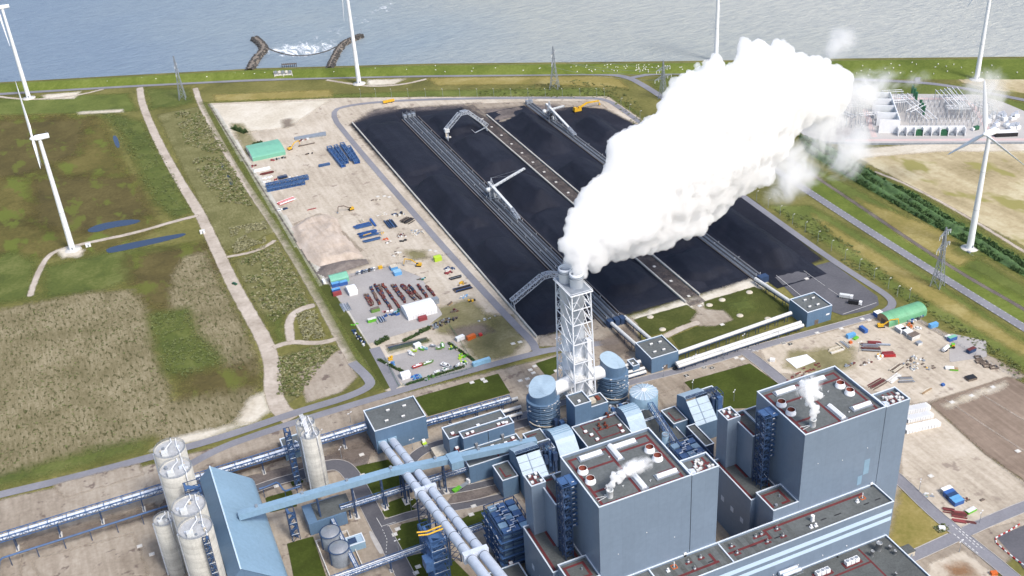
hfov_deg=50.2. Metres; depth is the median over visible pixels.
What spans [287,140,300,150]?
excavator
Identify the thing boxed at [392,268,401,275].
container
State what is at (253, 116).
sand yard
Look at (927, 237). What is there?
grass strip
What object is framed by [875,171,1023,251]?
dirt track
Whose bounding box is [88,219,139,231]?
pond
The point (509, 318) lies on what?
yard road
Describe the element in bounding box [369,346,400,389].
site lane
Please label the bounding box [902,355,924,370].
scrap pile
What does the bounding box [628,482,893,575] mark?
turbine hall
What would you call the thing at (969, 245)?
wind turbine
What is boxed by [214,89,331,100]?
grass strip
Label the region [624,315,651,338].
conveyor tube
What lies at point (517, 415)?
conveyor tube
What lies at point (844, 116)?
busbar portal
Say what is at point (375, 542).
kerb island
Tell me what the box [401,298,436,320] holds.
storage tent
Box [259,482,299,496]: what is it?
steam pipe
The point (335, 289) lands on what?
container
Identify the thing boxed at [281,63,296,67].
outlet jetty
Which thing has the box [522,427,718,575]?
boiler house
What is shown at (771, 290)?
conveyor tube
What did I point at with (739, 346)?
conveyor tube
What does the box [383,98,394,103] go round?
site trailer
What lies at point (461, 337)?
container
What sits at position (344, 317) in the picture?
grass verge
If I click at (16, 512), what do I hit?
ground
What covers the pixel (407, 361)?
storage paving
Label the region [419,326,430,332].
bush
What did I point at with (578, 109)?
coal excavator
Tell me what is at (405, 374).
storage tent
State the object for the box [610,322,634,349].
conveyor tube
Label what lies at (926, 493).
scrap pile
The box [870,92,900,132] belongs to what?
transformer bay
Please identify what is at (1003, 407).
drain strip
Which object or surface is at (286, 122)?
sand stain
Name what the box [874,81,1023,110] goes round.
grass strip
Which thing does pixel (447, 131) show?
portal reclaimer
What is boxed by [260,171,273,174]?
scrap pile
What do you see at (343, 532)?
containment pen
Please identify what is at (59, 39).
sea
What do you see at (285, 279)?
rough weeds
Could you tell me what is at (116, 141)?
pond
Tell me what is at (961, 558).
sand patch
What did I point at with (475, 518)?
lawn
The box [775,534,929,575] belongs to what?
annex
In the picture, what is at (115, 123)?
meadow tufts
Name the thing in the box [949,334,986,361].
sand stain
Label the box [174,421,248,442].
sand verge
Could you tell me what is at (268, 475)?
dark yard
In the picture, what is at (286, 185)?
steel truss
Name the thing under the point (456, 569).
lawn
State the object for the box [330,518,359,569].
pipe bridge
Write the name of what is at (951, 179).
dry field
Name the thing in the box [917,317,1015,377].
chain fence
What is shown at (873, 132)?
substation lane
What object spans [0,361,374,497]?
site road
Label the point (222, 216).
rough strip
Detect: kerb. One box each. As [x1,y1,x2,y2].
[256,473,301,491]
[299,459,415,575]
[385,493,502,525]
[403,418,526,463]
[412,478,492,507]
[514,313,876,421]
[741,353,1020,575]
[914,500,1023,561]
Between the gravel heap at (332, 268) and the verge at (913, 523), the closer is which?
the verge at (913, 523)
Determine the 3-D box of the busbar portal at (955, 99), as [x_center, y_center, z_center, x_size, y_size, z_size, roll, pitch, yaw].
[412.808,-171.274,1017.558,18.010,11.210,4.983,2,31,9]
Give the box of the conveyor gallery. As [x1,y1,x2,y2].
[238,436,536,519]
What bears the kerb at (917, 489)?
on the plant road at (939, 517)
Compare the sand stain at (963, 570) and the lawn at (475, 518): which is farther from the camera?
the lawn at (475, 518)
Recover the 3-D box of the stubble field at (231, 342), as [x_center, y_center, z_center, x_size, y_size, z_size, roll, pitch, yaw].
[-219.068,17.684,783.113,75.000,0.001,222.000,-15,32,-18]
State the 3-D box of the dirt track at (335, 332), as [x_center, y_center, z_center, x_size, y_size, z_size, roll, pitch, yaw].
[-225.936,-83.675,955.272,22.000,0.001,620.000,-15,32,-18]
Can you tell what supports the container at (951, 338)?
on the yard at (904, 348)
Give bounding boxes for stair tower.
[417,521,430,554]
[417,521,450,575]
[555,473,577,559]
[752,406,778,489]
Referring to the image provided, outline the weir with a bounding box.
[268,47,335,55]
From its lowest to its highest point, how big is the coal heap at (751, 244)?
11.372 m
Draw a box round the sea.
[0,0,1023,81]
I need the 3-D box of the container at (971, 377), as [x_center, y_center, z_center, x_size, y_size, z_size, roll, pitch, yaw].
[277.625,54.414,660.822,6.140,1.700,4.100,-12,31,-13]
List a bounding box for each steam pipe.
[0,505,167,565]
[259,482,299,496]
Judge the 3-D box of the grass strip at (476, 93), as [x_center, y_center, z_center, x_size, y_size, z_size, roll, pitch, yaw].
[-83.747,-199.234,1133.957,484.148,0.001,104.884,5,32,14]
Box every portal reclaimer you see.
[443,109,488,140]
[509,270,558,309]
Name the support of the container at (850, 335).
on the yard at (904, 348)
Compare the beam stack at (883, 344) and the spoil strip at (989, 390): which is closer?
the spoil strip at (989, 390)
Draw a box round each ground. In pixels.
[0,57,1023,575]
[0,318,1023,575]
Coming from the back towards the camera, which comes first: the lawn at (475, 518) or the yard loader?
the yard loader
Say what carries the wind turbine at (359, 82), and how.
on the ground at (754, 113)
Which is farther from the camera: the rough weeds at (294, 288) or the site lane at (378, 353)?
the rough weeds at (294, 288)
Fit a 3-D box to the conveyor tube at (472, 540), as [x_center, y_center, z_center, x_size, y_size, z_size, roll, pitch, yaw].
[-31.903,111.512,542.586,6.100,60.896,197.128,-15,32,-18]
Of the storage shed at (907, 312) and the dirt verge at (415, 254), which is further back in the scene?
the dirt verge at (415, 254)
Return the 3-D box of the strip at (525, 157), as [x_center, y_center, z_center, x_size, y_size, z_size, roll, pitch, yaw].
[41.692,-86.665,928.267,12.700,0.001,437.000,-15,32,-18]
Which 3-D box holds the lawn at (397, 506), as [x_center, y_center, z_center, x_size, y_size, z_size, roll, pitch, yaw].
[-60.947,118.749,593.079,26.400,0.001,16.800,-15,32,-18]
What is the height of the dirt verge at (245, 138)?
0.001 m
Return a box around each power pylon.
[173,56,186,99]
[549,46,559,89]
[655,60,670,100]
[930,227,950,289]
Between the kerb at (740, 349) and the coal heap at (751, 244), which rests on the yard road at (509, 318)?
the kerb at (740, 349)
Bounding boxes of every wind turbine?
[0,4,35,99]
[15,81,81,252]
[342,0,365,85]
[709,0,721,60]
[947,79,1023,251]
[967,0,990,81]
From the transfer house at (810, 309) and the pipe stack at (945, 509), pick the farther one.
the transfer house at (810, 309)
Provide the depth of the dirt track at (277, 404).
810.38 m
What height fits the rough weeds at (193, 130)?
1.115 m
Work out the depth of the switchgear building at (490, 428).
616.20 m
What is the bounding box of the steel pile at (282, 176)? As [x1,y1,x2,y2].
[277,174,287,178]
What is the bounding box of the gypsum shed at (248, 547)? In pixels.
[200,466,287,575]
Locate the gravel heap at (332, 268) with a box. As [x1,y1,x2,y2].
[316,259,368,277]
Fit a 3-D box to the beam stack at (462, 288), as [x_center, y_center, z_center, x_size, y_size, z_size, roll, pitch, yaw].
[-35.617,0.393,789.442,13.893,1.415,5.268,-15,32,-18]
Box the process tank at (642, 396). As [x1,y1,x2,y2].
[629,383,657,414]
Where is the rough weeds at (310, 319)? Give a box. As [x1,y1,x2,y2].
[296,310,324,339]
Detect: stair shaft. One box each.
[182,478,203,496]
[202,535,218,575]
[283,427,301,490]
[285,506,300,541]
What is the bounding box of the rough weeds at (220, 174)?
[193,155,252,205]
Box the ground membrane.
[786,354,814,368]
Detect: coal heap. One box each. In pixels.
[354,115,593,335]
[420,108,675,311]
[486,105,747,291]
[557,111,826,287]
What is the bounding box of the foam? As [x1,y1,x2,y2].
[273,43,330,56]
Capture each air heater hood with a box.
[492,438,557,497]
[661,385,723,438]
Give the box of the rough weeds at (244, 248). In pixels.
[229,221,266,252]
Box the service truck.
[971,125,979,130]
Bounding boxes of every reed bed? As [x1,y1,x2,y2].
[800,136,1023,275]
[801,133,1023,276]
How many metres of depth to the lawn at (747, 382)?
671.19 m
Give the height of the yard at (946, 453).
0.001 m
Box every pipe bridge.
[0,472,200,551]
[200,421,367,476]
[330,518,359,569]
[331,522,483,575]
[339,465,467,518]
[426,395,511,425]
[648,402,678,443]
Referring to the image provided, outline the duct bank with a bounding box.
[522,403,622,452]
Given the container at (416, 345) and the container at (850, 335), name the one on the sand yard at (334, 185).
the container at (416, 345)
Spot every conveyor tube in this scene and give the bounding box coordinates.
[378,439,490,575]
[388,436,506,575]
[427,397,517,424]
[452,405,521,423]
[506,411,521,419]
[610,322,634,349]
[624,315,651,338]
[625,359,640,367]
[628,366,644,374]
[628,370,646,378]
[675,321,801,366]
[677,323,803,368]
[678,311,791,360]
[754,277,789,305]
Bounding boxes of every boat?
[412,363,423,368]
[422,360,433,364]
[441,362,449,366]
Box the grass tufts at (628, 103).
[479,79,651,127]
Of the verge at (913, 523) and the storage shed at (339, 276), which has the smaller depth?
the verge at (913, 523)
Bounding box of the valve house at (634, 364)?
[627,358,639,372]
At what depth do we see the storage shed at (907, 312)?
718.62 m
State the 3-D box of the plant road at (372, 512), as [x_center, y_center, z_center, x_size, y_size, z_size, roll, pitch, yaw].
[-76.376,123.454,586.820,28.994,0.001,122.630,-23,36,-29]
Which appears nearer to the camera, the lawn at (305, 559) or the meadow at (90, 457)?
the lawn at (305, 559)
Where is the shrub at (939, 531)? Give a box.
[933,523,948,532]
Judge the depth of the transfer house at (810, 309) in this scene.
723.58 m
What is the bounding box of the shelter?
[431,444,446,456]
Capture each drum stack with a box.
[351,329,364,345]
[425,367,447,380]
[428,317,449,329]
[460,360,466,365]
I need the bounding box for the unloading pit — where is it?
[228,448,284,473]
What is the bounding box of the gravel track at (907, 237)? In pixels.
[778,152,1023,310]
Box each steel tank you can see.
[319,524,340,551]
[328,539,350,568]
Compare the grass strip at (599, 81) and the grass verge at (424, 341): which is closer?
the grass verge at (424, 341)
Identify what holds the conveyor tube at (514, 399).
on the ground at (754, 113)
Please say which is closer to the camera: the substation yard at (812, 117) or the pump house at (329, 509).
the pump house at (329, 509)
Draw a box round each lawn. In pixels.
[265,490,296,511]
[287,537,325,575]
[356,460,404,495]
[382,497,419,516]
[395,518,429,549]
[407,553,468,575]
[416,374,509,415]
[462,510,486,527]
[536,356,556,374]
[634,305,696,335]
[671,287,787,348]
[685,364,777,408]
[722,295,757,315]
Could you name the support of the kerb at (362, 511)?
on the plant road at (372, 512)
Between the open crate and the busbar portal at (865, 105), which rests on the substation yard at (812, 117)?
the busbar portal at (865, 105)
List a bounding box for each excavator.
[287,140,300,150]
[337,205,353,213]
[403,258,421,266]
[573,100,599,112]
[877,318,898,327]
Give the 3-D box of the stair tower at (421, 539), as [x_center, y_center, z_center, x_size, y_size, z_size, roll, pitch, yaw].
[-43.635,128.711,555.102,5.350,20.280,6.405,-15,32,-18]
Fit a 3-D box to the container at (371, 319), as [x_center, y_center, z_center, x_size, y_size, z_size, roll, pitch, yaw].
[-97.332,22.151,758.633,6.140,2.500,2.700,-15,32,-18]
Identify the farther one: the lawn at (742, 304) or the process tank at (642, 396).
the lawn at (742, 304)
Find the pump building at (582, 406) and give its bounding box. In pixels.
[566,390,608,427]
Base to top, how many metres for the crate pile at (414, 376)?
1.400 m
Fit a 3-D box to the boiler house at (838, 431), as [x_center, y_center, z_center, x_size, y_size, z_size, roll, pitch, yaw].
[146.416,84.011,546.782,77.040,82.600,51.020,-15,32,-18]
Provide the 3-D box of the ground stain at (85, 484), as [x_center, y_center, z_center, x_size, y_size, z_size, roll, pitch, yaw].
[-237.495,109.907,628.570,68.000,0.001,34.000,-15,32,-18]
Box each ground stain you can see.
[23,506,160,550]
[32,533,148,575]
[55,463,143,496]
[213,445,281,470]
[331,429,370,451]
[600,326,633,356]
[658,386,689,408]
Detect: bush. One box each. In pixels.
[230,124,247,133]
[374,335,389,345]
[402,332,419,341]
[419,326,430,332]
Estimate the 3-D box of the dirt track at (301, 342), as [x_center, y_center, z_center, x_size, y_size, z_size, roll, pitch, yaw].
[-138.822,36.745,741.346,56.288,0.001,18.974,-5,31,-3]
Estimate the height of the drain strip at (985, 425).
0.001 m
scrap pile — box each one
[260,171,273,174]
[391,211,404,216]
[400,216,414,223]
[410,229,424,235]
[458,353,466,359]
[786,363,820,380]
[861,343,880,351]
[867,378,887,389]
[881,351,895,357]
[889,363,904,372]
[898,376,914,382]
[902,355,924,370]
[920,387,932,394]
[923,492,933,497]
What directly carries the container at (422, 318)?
on the sand yard at (334, 185)
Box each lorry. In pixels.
[459,477,470,489]
[839,293,852,298]
[848,299,861,305]
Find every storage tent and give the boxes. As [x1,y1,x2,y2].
[345,284,357,295]
[399,370,410,379]
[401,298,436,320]
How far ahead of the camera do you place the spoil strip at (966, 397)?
646.45 m
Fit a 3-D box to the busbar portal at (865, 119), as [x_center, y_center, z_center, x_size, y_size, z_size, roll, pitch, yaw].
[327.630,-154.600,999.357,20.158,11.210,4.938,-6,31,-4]
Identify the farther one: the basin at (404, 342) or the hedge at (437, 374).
the basin at (404, 342)
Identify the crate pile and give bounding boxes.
[381,312,399,318]
[410,374,418,379]
[444,266,454,271]
[877,353,883,359]
[907,315,923,323]
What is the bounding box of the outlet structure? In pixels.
[273,70,292,76]
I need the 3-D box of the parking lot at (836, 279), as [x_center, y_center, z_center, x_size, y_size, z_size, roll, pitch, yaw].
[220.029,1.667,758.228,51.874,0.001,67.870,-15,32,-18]
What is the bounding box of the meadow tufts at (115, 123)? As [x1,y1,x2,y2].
[107,115,187,215]
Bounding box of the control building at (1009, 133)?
[994,129,1017,136]
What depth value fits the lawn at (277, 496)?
605.84 m
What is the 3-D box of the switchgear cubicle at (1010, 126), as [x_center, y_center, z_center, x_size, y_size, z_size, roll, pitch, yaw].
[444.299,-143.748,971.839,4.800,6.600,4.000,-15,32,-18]
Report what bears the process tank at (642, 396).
on the ground at (754, 113)
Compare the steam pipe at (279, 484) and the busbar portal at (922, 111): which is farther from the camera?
the busbar portal at (922, 111)
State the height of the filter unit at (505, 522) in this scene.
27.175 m
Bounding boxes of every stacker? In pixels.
[486,168,524,219]
[542,101,576,135]
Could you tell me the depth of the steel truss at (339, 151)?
1010.11 m
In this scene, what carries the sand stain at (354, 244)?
on the sand yard at (334, 185)
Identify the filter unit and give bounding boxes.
[481,495,526,568]
[666,435,715,460]
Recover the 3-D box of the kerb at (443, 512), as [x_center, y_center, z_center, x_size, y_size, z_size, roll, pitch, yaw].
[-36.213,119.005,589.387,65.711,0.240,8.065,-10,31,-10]
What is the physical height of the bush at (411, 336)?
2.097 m
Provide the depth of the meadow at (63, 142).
1086.62 m
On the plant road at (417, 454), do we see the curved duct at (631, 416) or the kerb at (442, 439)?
the kerb at (442, 439)
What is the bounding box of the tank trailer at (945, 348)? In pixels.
[941,344,949,351]
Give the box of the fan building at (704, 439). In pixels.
[641,409,713,457]
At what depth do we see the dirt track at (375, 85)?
1173.61 m
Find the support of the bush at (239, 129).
on the dirt verge at (245, 138)
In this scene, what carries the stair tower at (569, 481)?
on the boiler house at (646, 498)
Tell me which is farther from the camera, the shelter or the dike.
the dike
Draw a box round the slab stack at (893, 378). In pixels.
[886,373,901,383]
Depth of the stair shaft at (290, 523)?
570.84 m
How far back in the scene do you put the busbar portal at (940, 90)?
1016.39 m
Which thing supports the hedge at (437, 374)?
on the ground at (754, 113)
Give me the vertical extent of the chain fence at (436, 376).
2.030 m
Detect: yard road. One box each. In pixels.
[190,341,601,465]
[331,97,895,420]
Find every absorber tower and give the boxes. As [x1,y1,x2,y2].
[526,375,573,429]
[592,351,628,407]
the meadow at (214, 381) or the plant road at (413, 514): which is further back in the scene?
the meadow at (214, 381)
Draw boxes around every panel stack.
[353,222,371,228]
[357,229,378,238]
[363,236,380,242]
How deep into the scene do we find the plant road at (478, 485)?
603.13 m
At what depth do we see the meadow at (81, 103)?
1177.75 m
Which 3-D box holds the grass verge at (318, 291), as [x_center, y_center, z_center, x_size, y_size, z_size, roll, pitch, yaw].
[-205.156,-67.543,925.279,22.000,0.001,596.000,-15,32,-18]
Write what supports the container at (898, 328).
on the yard at (904, 348)
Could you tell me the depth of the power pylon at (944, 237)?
742.65 m
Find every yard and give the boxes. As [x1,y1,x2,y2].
[161,455,369,512]
[209,96,653,390]
[213,100,329,132]
[327,441,376,462]
[465,101,605,121]
[761,320,1012,403]
[790,94,1023,142]
[901,404,1023,527]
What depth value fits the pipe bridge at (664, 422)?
617.56 m
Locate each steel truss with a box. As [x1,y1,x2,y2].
[265,174,308,187]
[266,179,304,191]
[318,162,329,166]
[326,145,345,167]
[334,144,348,163]
[340,142,354,160]
[345,145,359,163]
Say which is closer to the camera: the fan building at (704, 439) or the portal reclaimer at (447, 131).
the fan building at (704, 439)
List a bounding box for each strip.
[157,107,272,249]
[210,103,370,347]
[214,88,638,114]
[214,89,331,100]
[235,243,309,323]
[279,344,340,401]
[429,76,626,87]
[463,105,705,305]
[647,75,691,105]
[771,205,1023,369]
[803,179,1023,322]
[808,164,1023,296]
[814,217,1023,354]
[857,201,971,265]
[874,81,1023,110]
[945,398,964,407]
[947,400,1022,449]
[961,390,985,400]
[981,394,1016,415]
[985,383,1006,393]
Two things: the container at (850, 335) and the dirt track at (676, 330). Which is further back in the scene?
the dirt track at (676, 330)
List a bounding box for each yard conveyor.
[401,111,625,327]
[525,97,768,282]
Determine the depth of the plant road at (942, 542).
552.03 m
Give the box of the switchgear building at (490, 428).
[441,409,526,482]
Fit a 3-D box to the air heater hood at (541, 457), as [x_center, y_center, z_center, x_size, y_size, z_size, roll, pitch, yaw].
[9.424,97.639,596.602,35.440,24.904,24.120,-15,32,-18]
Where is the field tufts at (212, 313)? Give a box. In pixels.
[175,256,249,371]
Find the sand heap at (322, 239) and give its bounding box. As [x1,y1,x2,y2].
[291,214,362,266]
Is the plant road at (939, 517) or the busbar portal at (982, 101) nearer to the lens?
the plant road at (939, 517)
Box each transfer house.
[363,395,428,453]
[635,335,678,373]
[789,292,831,326]
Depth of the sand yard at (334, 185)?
932.13 m
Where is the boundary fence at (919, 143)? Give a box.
[818,140,1023,144]
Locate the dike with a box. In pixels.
[0,58,1023,92]
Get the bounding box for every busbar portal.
[835,109,855,124]
[844,102,869,117]
[858,111,879,124]
[882,89,902,101]
[888,95,908,109]
[890,100,905,112]
[897,93,936,125]
[905,103,925,122]
[934,89,962,118]
[943,88,963,115]
[944,98,966,109]
[944,105,970,119]
[946,87,972,116]
[970,101,997,119]
[973,98,993,112]
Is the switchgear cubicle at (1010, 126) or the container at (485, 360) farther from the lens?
the switchgear cubicle at (1010, 126)
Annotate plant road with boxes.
[256,471,304,490]
[299,460,414,575]
[376,494,504,527]
[404,419,528,486]
[413,479,494,509]
[741,350,1018,575]
[911,501,1023,560]
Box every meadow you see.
[0,93,135,114]
[0,114,160,257]
[0,117,91,177]
[0,251,37,303]
[0,439,146,488]
[27,174,154,233]
[40,243,189,297]
[103,113,192,218]
[124,243,219,311]
[144,88,193,109]
[147,308,222,377]
[177,362,258,399]
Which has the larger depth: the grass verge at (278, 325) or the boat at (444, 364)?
the grass verge at (278, 325)
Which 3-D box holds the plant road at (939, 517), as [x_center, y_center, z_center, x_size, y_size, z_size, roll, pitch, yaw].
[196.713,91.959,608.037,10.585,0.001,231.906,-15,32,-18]
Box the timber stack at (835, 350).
[828,346,843,353]
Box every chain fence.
[329,253,449,285]
[385,324,474,384]
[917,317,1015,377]
[928,401,1023,481]
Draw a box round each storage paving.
[331,266,441,342]
[386,342,472,385]
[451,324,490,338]
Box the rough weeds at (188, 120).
[175,110,228,152]
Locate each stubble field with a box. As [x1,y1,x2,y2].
[0,290,172,474]
[158,386,256,443]
[169,252,259,373]
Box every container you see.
[331,281,339,287]
[331,287,339,291]
[332,290,341,296]
[339,279,347,285]
[367,317,376,322]
[370,306,379,312]
[389,263,397,270]
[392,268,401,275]
[413,341,421,348]
[417,314,426,321]
[432,296,438,303]
[433,254,441,261]
[452,485,461,492]
[455,334,464,341]
[466,333,475,340]
[472,357,490,366]
[846,332,855,338]
[859,325,867,333]
[873,309,882,316]
[894,324,905,333]
[902,326,912,336]
[907,331,919,340]
[915,340,922,345]
[928,321,938,328]
[938,525,945,530]
[940,485,952,493]
[943,488,955,496]
[945,366,953,369]
[945,491,958,499]
[947,334,957,341]
[948,494,961,502]
[951,497,964,506]
[964,374,976,381]
[965,506,976,514]
[966,346,976,353]
[990,570,997,575]
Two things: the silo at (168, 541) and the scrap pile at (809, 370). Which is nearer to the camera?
the silo at (168, 541)
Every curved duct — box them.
[545,424,578,470]
[615,402,646,431]
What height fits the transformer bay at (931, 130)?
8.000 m
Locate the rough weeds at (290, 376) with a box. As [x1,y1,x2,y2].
[276,344,337,395]
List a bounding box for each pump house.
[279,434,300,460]
[301,493,352,534]
[345,532,365,551]
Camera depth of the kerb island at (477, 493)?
597.85 m
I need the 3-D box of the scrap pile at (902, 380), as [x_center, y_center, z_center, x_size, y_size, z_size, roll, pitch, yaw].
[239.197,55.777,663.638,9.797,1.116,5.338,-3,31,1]
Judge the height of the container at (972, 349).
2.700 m
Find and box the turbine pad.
[57,247,82,257]
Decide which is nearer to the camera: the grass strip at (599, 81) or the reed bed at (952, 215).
the reed bed at (952, 215)
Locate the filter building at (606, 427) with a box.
[571,411,631,449]
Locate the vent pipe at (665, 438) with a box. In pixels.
[662,432,668,448]
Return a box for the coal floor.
[350,106,821,335]
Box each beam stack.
[449,275,461,279]
[453,284,472,292]
[836,340,851,349]
[876,343,890,345]
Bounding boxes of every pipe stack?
[253,166,269,172]
[277,196,295,205]
[339,302,351,311]
[376,315,386,323]
[383,219,396,228]
[942,507,954,512]
[951,510,967,523]
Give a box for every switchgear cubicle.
[993,119,999,126]
[1000,113,1007,120]
[1003,120,1009,127]
[1007,123,1014,128]
[1008,113,1015,120]
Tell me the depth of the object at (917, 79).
1090.62 m
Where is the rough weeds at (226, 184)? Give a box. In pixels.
[193,155,250,205]
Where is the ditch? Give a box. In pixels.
[208,104,322,283]
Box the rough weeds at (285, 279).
[241,246,307,321]
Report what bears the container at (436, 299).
on the sand yard at (334, 185)
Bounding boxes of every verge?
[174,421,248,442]
[202,102,382,388]
[232,124,254,154]
[236,392,269,422]
[269,312,285,342]
[321,284,389,389]
[393,339,428,348]
[405,251,425,258]
[432,301,495,333]
[465,315,522,359]
[632,279,765,324]
[786,347,854,371]
[849,144,1023,157]
[889,490,948,547]
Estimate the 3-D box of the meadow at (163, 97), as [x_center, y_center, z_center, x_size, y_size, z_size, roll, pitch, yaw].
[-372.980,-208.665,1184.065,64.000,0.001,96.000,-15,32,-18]
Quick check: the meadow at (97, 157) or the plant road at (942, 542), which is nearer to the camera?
the plant road at (942, 542)
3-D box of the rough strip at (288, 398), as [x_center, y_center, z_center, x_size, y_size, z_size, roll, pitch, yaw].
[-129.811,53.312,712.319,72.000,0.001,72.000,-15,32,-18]
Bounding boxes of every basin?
[386,337,428,346]
[388,338,425,350]
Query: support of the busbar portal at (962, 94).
on the substation yard at (812, 117)
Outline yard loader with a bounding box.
[421,438,427,446]
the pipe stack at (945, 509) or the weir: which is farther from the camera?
the weir
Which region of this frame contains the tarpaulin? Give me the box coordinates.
[294,131,325,139]
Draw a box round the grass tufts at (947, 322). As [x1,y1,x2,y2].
[775,208,1023,374]
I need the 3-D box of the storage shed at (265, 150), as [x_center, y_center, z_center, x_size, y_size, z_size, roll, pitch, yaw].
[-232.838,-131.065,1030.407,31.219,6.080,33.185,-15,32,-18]
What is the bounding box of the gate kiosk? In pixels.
[900,544,915,556]
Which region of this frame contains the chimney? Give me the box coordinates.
[553,264,595,398]
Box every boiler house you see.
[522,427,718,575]
[714,366,910,535]
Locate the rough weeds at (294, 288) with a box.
[240,248,306,319]
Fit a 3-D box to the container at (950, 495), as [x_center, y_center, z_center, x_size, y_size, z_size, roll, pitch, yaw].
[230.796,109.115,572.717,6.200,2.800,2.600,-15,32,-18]
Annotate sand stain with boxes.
[282,119,292,127]
[294,213,361,262]
[946,564,971,575]
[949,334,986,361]
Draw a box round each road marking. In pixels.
[690,117,1008,321]
[732,138,1010,315]
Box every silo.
[152,510,187,575]
[153,437,189,473]
[158,456,198,510]
[171,493,209,533]
[177,514,225,575]
[295,414,315,481]
[300,426,328,489]
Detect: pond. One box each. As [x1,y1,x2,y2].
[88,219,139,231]
[106,233,184,252]
[113,136,119,147]
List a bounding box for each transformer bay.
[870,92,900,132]
[897,126,965,135]
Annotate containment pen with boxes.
[315,530,362,575]
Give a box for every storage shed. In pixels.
[245,139,285,161]
[327,271,348,283]
[877,301,926,326]
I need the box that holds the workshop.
[489,560,526,575]
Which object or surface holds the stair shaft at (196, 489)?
on the ground at (754, 113)
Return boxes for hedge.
[377,358,403,371]
[405,365,464,384]
[448,342,474,360]
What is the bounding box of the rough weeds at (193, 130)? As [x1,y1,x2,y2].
[175,110,225,152]
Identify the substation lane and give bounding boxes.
[845,138,1023,140]
[863,109,876,136]
[893,97,995,138]
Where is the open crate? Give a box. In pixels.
[982,363,992,367]
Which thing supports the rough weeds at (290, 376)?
on the rough strip at (288, 398)
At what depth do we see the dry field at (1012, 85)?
1067.93 m
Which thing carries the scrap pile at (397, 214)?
on the sand yard at (334, 185)
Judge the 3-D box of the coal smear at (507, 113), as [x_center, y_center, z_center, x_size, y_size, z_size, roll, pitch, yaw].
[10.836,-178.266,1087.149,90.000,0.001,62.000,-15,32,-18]
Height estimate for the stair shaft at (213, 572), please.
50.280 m
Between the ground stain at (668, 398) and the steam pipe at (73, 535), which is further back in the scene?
the ground stain at (668, 398)
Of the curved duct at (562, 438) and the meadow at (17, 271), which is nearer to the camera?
the curved duct at (562, 438)
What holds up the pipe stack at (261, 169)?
on the sand yard at (334, 185)
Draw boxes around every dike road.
[0,74,1023,330]
[631,73,1023,100]
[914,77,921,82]
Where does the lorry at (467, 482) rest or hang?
on the plant road at (478, 485)
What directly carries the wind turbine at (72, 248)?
on the turbine pad
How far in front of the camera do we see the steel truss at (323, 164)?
994.16 m
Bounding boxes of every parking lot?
[775,262,878,314]
[998,525,1023,567]
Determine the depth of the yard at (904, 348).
680.92 m
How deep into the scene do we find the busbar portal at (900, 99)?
1025.72 m
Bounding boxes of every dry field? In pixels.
[856,151,1023,246]
[959,79,1023,92]
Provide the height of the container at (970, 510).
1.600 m
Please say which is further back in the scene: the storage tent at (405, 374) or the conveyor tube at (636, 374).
the storage tent at (405, 374)
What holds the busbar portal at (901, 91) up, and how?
on the ground at (754, 113)
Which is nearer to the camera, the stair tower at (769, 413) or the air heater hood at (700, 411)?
the stair tower at (769, 413)
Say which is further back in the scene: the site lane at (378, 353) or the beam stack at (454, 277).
the beam stack at (454, 277)
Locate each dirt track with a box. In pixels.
[0,89,103,99]
[27,215,198,296]
[137,87,297,422]
[193,88,354,369]
[227,240,276,257]
[272,336,340,348]
[285,304,314,341]
[326,79,426,86]
[663,320,700,337]
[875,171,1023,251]
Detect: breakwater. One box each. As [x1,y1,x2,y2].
[245,32,268,69]
[325,29,363,67]
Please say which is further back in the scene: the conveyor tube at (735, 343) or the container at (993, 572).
the conveyor tube at (735, 343)
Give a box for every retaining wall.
[352,122,536,337]
[469,114,685,302]
[486,114,699,295]
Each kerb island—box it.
[369,531,383,553]
[447,484,498,503]
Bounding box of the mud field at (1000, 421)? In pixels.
[931,377,1023,479]
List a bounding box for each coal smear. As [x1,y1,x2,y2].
[358,107,396,120]
[409,103,477,109]
[480,104,561,119]
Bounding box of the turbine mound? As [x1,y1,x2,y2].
[951,242,985,257]
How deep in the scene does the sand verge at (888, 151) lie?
948.02 m
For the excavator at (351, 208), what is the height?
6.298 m

